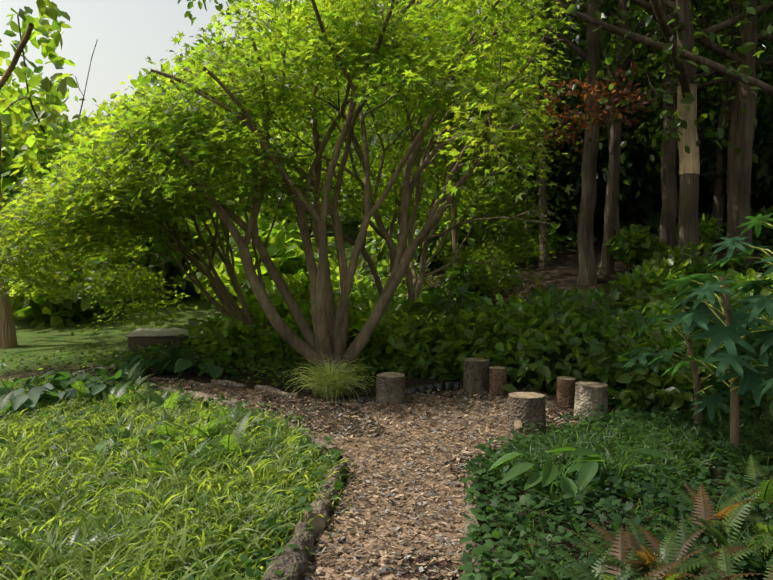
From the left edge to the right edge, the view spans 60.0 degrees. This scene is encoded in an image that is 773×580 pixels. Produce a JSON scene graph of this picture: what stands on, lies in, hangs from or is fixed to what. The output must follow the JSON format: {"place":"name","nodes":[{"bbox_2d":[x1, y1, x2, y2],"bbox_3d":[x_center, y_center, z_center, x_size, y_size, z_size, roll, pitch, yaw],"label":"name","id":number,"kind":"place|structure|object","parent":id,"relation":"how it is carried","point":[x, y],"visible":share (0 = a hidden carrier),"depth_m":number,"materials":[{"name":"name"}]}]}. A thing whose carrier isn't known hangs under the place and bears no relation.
{"place":"outdoors","nodes":[
{"label":"outdoors","id":0,"kind":"place"},
{"bbox_2d":[71,364,122,376],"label":"edging stones","id":1,"kind":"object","parent":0,"point":[80,372],"depth_m":9.81,"materials":[{"name":"grey stone"}]},
{"bbox_2d":[83,366,647,579],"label":"woodchip path","id":2,"kind":"structure","parent":0,"point":[372,546],"depth_m":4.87,"materials":[{"name":"brown wood"}]},
{"bbox_2d":[357,397,375,402],"bbox_3d":[-0.211,1.230,7.386,0.250,0.094,0.106,-2,4,-28],"label":"black edging","id":3,"kind":"object","parent":2,"relation":"on","point":[359,399],"visible":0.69,"depth_m":7.37,"materials":[{"name":"black plastic"}]},
{"bbox_2d":[376,372,409,404],"bbox_3d":[0.056,1.094,7.354,0.352,0.337,0.368,3,5,43],"label":"log seat","id":4,"kind":"object","parent":2,"relation":"on","point":[391,388],"visible":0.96,"depth_m":7.22,"materials":[{"name":"brown wood"}]},
{"bbox_2d":[408,381,460,393],"bbox_3d":[0.565,1.160,7.900,0.662,0.121,0.122,-1,4,-19],"label":"black edging","id":5,"kind":"object","parent":2,"relation":"on","point":[439,386],"visible":0.83,"depth_m":7.88,"materials":[{"name":"black plastic"}]},
{"bbox_2d":[463,358,489,392],"bbox_3d":[1.072,1.022,7.953,0.336,0.406,0.350,0,2,0],"label":"log seat","id":6,"kind":"object","parent":2,"relation":"on","point":[476,376],"visible":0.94,"depth_m":7.81,"materials":[{"name":"brown wood"}]},
{"bbox_2d":[489,366,506,396],"bbox_3d":[1.278,1.062,7.697,0.200,0.356,0.214,-1,4,-29],"label":"log seat","id":7,"kind":"object","parent":2,"relation":"on","point":[497,377],"visible":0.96,"depth_m":7.62,"materials":[{"name":"brown wood"}]},
{"bbox_2d":[506,392,545,434],"bbox_3d":[1.297,1.147,6.189,0.372,0.366,0.350,0,2,-2],"label":"log seat","id":8,"kind":"object","parent":2,"relation":"on","point":[526,409],"visible":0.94,"depth_m":6.06,"materials":[{"name":"brown wood"}]},
{"bbox_2d":[510,390,551,399],"bbox_3d":[1.661,1.198,7.640,0.537,0.088,0.171,3,5,43],"label":"edge log","id":9,"kind":"object","parent":2,"relation":"on","point":[547,396],"visible":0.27,"depth_m":7.62,"materials":[{"name":"brown wood"}]},
{"bbox_2d":[556,376,575,409],"bbox_3d":[1.891,1.100,7.065,0.215,0.356,0.230,-2,5,-21],"label":"log seat","id":10,"kind":"object","parent":2,"relation":"on","point":[565,396],"visible":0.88,"depth_m":6.97,"materials":[{"name":"brown wood"}]},
{"bbox_2d":[573,381,608,417],"bbox_3d":[2.054,1.119,6.747,0.327,0.356,0.352,-3,6,-42],"label":"log seat","id":11,"kind":"object","parent":2,"relation":"on","point":[590,395],"visible":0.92,"depth_m":6.62,"materials":[{"name":"brown wood"}]},
{"bbox_2d":[0,0,764,202],"label":"sky","id":12,"kind":"structure","parent":0,"point":[127,32],"materials":[{"name":"white"}]},
{"bbox_2d":[0,195,772,579],"bbox_3d":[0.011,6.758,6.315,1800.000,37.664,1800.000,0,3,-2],"label":"ground","id":13,"kind":"structure","parent":0,"point":[562,269],"depth_m":10.77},
{"bbox_2d":[0,23,33,348],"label":"tree","id":14,"kind":"object","parent":13,"relation":"on","point":[8,337],"visible":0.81,"depth_m":13.05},
{"bbox_2d":[0,58,93,146],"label":"tree","id":15,"kind":"object","parent":13,"relation":"on","point":[15,84],"depth_m":27.37,"materials":[{"name":"green plant"}]},
{"bbox_2d":[2,74,93,134],"bbox_3d":[-15.348,-5.538,37.510,18.945,10.169,16.675,0,3,-2],"label":"tree","id":16,"kind":"object","parent":13,"relation":"on","point":[29,76],"depth_m":31.28,"materials":[{"name":"green plant"}]},
{"bbox_2d":[1,86,153,168],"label":"tree","id":17,"kind":"object","parent":13,"relation":"on","point":[113,95],"depth_m":33.78,"materials":[{"name":"green plant"}]},
{"bbox_2d":[0,343,242,416],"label":"leafy plants","id":18,"kind":"object","parent":13,"relation":"on","point":[19,399],"visible":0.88,"depth_m":7.83,"materials":[{"name":"green plant"}]},
{"bbox_2d":[0,359,276,574],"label":"leafy plants","id":19,"kind":"object","parent":13,"relation":"on","point":[169,403],"visible":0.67,"depth_m":5.50,"materials":[{"name":"green plant"}]},
{"bbox_2d":[106,429,213,459],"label":"broadleaf stalks","id":20,"kind":"object","parent":13,"relation":"on","point":[169,445],"visible":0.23,"depth_m":5.05,"materials":[{"name":"green plant"}]},
{"bbox_2d":[89,426,226,458],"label":"leafy plants","id":21,"kind":"object","parent":20,"relation":"attached to","point":[151,445],"visible":0.67,"depth_m":5.03,"materials":[{"name":"green plant"}]},
{"bbox_2d":[0,41,321,273],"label":"tree","id":22,"kind":"object","parent":13,"relation":"on","point":[15,175],"depth_m":19.65,"materials":[{"name":"green plant"}]},
{"bbox_2d":[124,327,202,353],"bbox_3d":[-3.849,0.928,11.676,1.150,0.428,0.988,-1,3,-8],"label":"stone bench","id":23,"kind":"object","parent":13,"relation":"on","point":[144,337],"visible":0.54,"depth_m":11.22,"materials":[{"name":"stone"}]},
{"bbox_2d":[0,0,333,276],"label":"tree","id":24,"kind":"object","parent":13,"relation":"on","point":[53,12],"depth_m":17.99,"materials":[{"name":"green plant"}]},
{"bbox_2d":[104,379,243,410],"bbox_3d":[-2.494,1.182,7.701,2.434,0.139,0.238,2,4,36],"label":"edge log","id":25,"kind":"object","parent":13,"relation":"on","point":[230,403],"visible":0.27,"depth_m":7.38,"materials":[{"name":"brown wood"}]},
{"bbox_2d":[0,368,356,579],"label":"grass","id":26,"kind":"structure","parent":13,"relation":"on","point":[140,534],"depth_m":4.23,"materials":[{"name":"green plant"}]},
{"bbox_2d":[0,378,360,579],"bbox_3d":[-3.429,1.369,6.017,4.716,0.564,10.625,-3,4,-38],"label":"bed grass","id":27,"kind":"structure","parent":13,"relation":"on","point":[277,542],"depth_m":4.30,"materials":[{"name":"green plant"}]},
{"bbox_2d":[61,86,356,240],"bbox_3d":[-9.814,-6.287,36.970,18.211,10.482,16.853,0,3,-2],"label":"tree","id":28,"kind":"object","parent":13,"relation":"on","point":[310,218],"depth_m":33.65,"materials":[{"name":"green plant"}]},
{"bbox_2d":[211,379,246,387],"bbox_3d":[-1.950,1.160,8.278,0.581,0.086,0.117,2,4,28],"label":"edge log","id":29,"kind":"object","parent":13,"relation":"on","point":[228,382],"visible":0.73,"depth_m":8.26,"materials":[{"name":"brown wood"}]},
{"bbox_2d":[0,50,461,345],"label":"maple","id":30,"kind":"object","parent":13,"relation":"on","point":[68,231],"depth_m":9.24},
{"bbox_2d":[79,51,388,200],"bbox_3d":[-8.808,-8.122,38.336,18.634,11.490,18.205,0,3,-2],"label":"tree","id":31,"kind":"object","parent":13,"relation":"on","point":[308,127],"depth_m":33.83,"materials":[{"name":"green plant"}]},
{"bbox_2d":[7,168,532,328],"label":"shrubs","id":32,"kind":"object","parent":13,"relation":"on","point":[285,249],"depth_m":17.93,"materials":[{"name":"green plant"}]},
{"bbox_2d":[164,0,384,211],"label":"tree","id":33,"kind":"object","parent":13,"relation":"on","point":[232,46],"depth_m":37.99,"materials":[{"name":"green plant"}]},
{"bbox_2d":[255,385,297,396],"bbox_3d":[-1.286,1.188,7.793,0.700,0.092,0.148,3,5,41],"label":"edge log","id":34,"kind":"object","parent":13,"relation":"on","point":[269,389],"visible":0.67,"depth_m":7.75,"materials":[{"name":"brown wood"}]},
{"bbox_2d":[0,0,579,384],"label":"maple","id":35,"kind":"object","parent":13,"relation":"on","point":[328,337],"depth_m":8.39,"materials":[{"name":"green plant"}]},
{"bbox_2d":[263,521,319,579],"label":"edge log","id":36,"kind":"object","parent":13,"relation":"on","point":[303,538],"visible":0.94,"depth_m":3.41,"materials":[{"name":"brown wood"}]},
{"bbox_2d":[262,412,339,459],"bbox_3d":[-0.807,1.283,6.065,0.136,0.114,1.533,-2,4,-31],"label":"edge log","id":37,"kind":"object","parent":13,"relation":"on","point":[321,441],"visible":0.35,"depth_m":5.66,"materials":[{"name":"brown wood"}]},
{"bbox_2d":[27,0,576,307],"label":"maple","id":38,"kind":"object","parent":13,"relation":"on","point":[316,58],"depth_m":8.05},
{"bbox_2d":[176,258,446,373],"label":"shrubs","id":39,"kind":"object","parent":13,"relation":"on","point":[363,298],"depth_m":9.67,"materials":[{"name":"green plant"}]},
{"bbox_2d":[303,463,345,532],"bbox_3d":[-0.407,1.366,4.498,0.173,0.164,1.063,0,3,2],"label":"edge log","id":40,"kind":"object","parent":13,"relation":"on","point":[323,507],"visible":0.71,"depth_m":4.19,"materials":[{"name":"brown wood"}]},
{"bbox_2d":[283,355,374,402],"bbox_3d":[-0.665,1.005,7.654,1.273,0.529,1.274,0,3,-2],"label":"sedge tuft","id":41,"kind":"object","parent":13,"relation":"on","point":[338,386],"visible":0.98,"depth_m":7.64,"materials":[{"name":"green plant"}]},
{"bbox_2d":[0,277,772,393],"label":"understorey cover","id":42,"kind":"object","parent":13,"relation":"on","point":[255,368],"visible":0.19,"depth_m":8.88,"materials":[{"name":"green plant"}]},
{"bbox_2d":[62,0,772,237],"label":"woodland","id":43,"kind":"object","parent":13,"relation":"on","point":[645,202],"depth_m":24.42,"materials":[{"name":"green plant"}]},
{"bbox_2d":[228,0,606,200],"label":"forest tree","id":44,"kind":"object","parent":13,"relation":"on","point":[377,144],"depth_m":24.82,"materials":[{"name":"green plant"}]},
{"bbox_2d":[390,1,491,259],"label":"forest tree","id":45,"kind":"object","parent":13,"relation":"on","point":[454,236],"depth_m":18.96,"materials":[{"name":"brown plant"}]},
{"bbox_2d":[463,469,487,579],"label":"edge log","id":46,"kind":"object","parent":13,"relation":"on","point":[472,504],"visible":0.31,"depth_m":3.97,"materials":[{"name":"brown wood"}]},
{"bbox_2d":[178,0,772,285],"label":"forest tree","id":47,"kind":"object","parent":13,"relation":"on","point":[587,275],"depth_m":15.81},
{"bbox_2d":[326,1,660,169],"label":"forest tree","id":48,"kind":"object","parent":13,"relation":"on","point":[578,28],"depth_m":26.67,"materials":[{"name":"green plant"}]},
{"bbox_2d":[383,0,620,234],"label":"forest tree","id":49,"kind":"object","parent":13,"relation":"on","point":[608,68],"depth_m":20.01,"materials":[{"name":"green plant"}]},
{"bbox_2d":[246,0,772,267],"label":"forest tree","id":50,"kind":"object","parent":13,"relation":"on","point":[688,98],"depth_m":13.84,"materials":[{"name":"green plant"}]},
{"bbox_2d":[247,0,772,139],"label":"forest tree","id":51,"kind":"object","parent":13,"relation":"on","point":[764,87],"depth_m":13.25,"materials":[{"name":"brown wood"}]},
{"bbox_2d":[392,1,648,234],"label":"forest tree","id":52,"kind":"object","parent":13,"relation":"on","point":[491,79],"depth_m":25.43,"materials":[{"name":"green plant"}]},
{"bbox_2d":[278,0,767,235],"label":"forest tree","id":53,"kind":"object","parent":13,"relation":"on","point":[644,77],"depth_m":22.76,"materials":[{"name":"green plant"}]},
{"bbox_2d":[389,0,658,174],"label":"forest tree","id":54,"kind":"object","parent":13,"relation":"on","point":[560,31],"depth_m":23.21,"materials":[{"name":"green plant"}]},
{"bbox_2d":[350,195,772,423],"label":"shrubs","id":55,"kind":"object","parent":13,"relation":"on","point":[544,338],"depth_m":8.51,"materials":[{"name":"green plant"}]},
{"bbox_2d":[358,0,772,267],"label":"forest tree","id":56,"kind":"object","parent":13,"relation":"on","point":[741,178],"depth_m":14.78,"materials":[{"name":"brown plant"}]},
{"bbox_2d":[367,0,772,255],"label":"forest tree","id":57,"kind":"object","parent":13,"relation":"on","point":[667,229],"depth_m":17.33,"materials":[{"name":"brown plant"}]},
{"bbox_2d":[522,452,634,498],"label":"plant stems","id":58,"kind":"object","parent":13,"relation":"on","point":[598,472],"visible":0.4,"depth_m":4.47,"materials":[{"name":"green plant"}]},
{"bbox_2d":[488,447,670,513],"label":"strap leaves","id":59,"kind":"object","parent":13,"relation":"on","point":[587,467],"visible":0.96,"depth_m":4.34,"materials":[{"name":"green plant"}]},
{"bbox_2d":[513,61,654,154],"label":"red tree leaves","id":60,"kind":"object","parent":13,"relation":"on","point":[601,116],"visible":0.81,"depth_m":12.87,"materials":[{"name":"red plant"}]},
{"bbox_2d":[503,0,677,246],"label":"forest tree","id":61,"kind":"object","parent":13,"relation":"on","point":[567,52],"depth_m":18.91,"materials":[{"name":"green plant"}]},
{"bbox_2d":[494,4,692,227],"bbox_3d":[7.808,-13.290,23.129,20.105,23.200,19.802,0,3,-2],"label":"forest tree","id":62,"kind":"object","parent":13,"relation":"on","point":[628,210],"depth_m":23.60,"materials":[{"name":"plant"}]},
{"bbox_2d":[457,402,772,579],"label":"ground cover","id":63,"kind":"object","parent":13,"relation":"on","point":[493,508],"visible":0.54,"depth_m":4.10,"materials":[{"name":"green plant"}]},
{"bbox_2d":[468,404,772,492],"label":"liriope","id":64,"kind":"object","parent":13,"relation":"on","point":[684,444],"visible":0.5,"depth_m":5.26,"materials":[{"name":"green plant"}]},
{"bbox_2d":[501,56,772,235],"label":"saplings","id":65,"kind":"object","parent":13,"relation":"on","point":[761,170],"depth_m":21.39,"materials":[{"name":"green plant"}]},
{"bbox_2d":[515,0,764,222],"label":"forest tree","id":66,"kind":"object","parent":13,"relation":"on","point":[573,30],"depth_m":25.71,"materials":[{"name":"green plant"}]},
{"bbox_2d":[524,8,772,218],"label":"forest tree","id":67,"kind":"object","parent":13,"relation":"on","point":[701,145],"depth_m":24.84,"materials":[{"name":"brown wood"}]},
{"bbox_2d":[529,0,772,250],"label":"forest tree","id":68,"kind":"object","parent":13,"relation":"on","point":[731,139],"depth_m":17.79,"materials":[{"name":"brown plant"}]},
{"bbox_2d":[538,454,772,579],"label":"bed ferns","id":69,"kind":"object","parent":13,"relation":"on","point":[629,563],"visible":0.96,"depth_m":3.33,"materials":[{"name":"green plant"}]},
{"bbox_2d":[549,0,772,234],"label":"forest tree","id":70,"kind":"object","parent":13,"relation":"on","point":[719,196],"depth_m":20.86,"materials":[{"name":"brown plant"}]},
{"bbox_2d":[597,0,772,274],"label":"forest tree","id":71,"kind":"object","parent":13,"relation":"on","point":[606,265],"depth_m":16.84,"materials":[{"name":"brown plant"}]},
{"bbox_2d":[618,298,772,429],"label":"fatsia","id":72,"kind":"object","parent":13,"relation":"on","point":[711,401],"depth_m":5.73,"materials":[{"name":"green plant"}]},
{"bbox_2d":[649,271,772,456],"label":"fatsia","id":73,"kind":"object","parent":13,"relation":"on","point":[718,333],"depth_m":5.07,"materials":[{"name":"green plant"}]},
{"bbox_2d":[650,0,772,261],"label":"forest tree","id":74,"kind":"object","parent":13,"relation":"on","point":[689,174],"visible":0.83,"depth_m":14.30,"materials":[{"name":"brown plant"}]},
{"bbox_2d":[655,19,770,194],"bbox_3d":[14.752,-12.635,26.993,10.410,19.420,16.412,0,3,-2],"label":"forest tree","id":75,"kind":"object","parent":13,"relation":"on","point":[756,51],"depth_m":29.57,"materials":[{"name":"green plant"}]},
{"bbox_2d":[705,213,772,373],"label":"fatsia","id":76,"kind":"object","parent":13,"relation":"on","point":[731,244],"depth_m":6.03,"materials":[{"name":"green plant"}]},
{"bbox_2d":[723,256,772,397],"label":"fatsia","id":77,"kind":"object","parent":13,"relation":"on","point":[762,304],"visible":0.92,"depth_m":4.90,"materials":[{"name":"green plant"}]}
]}

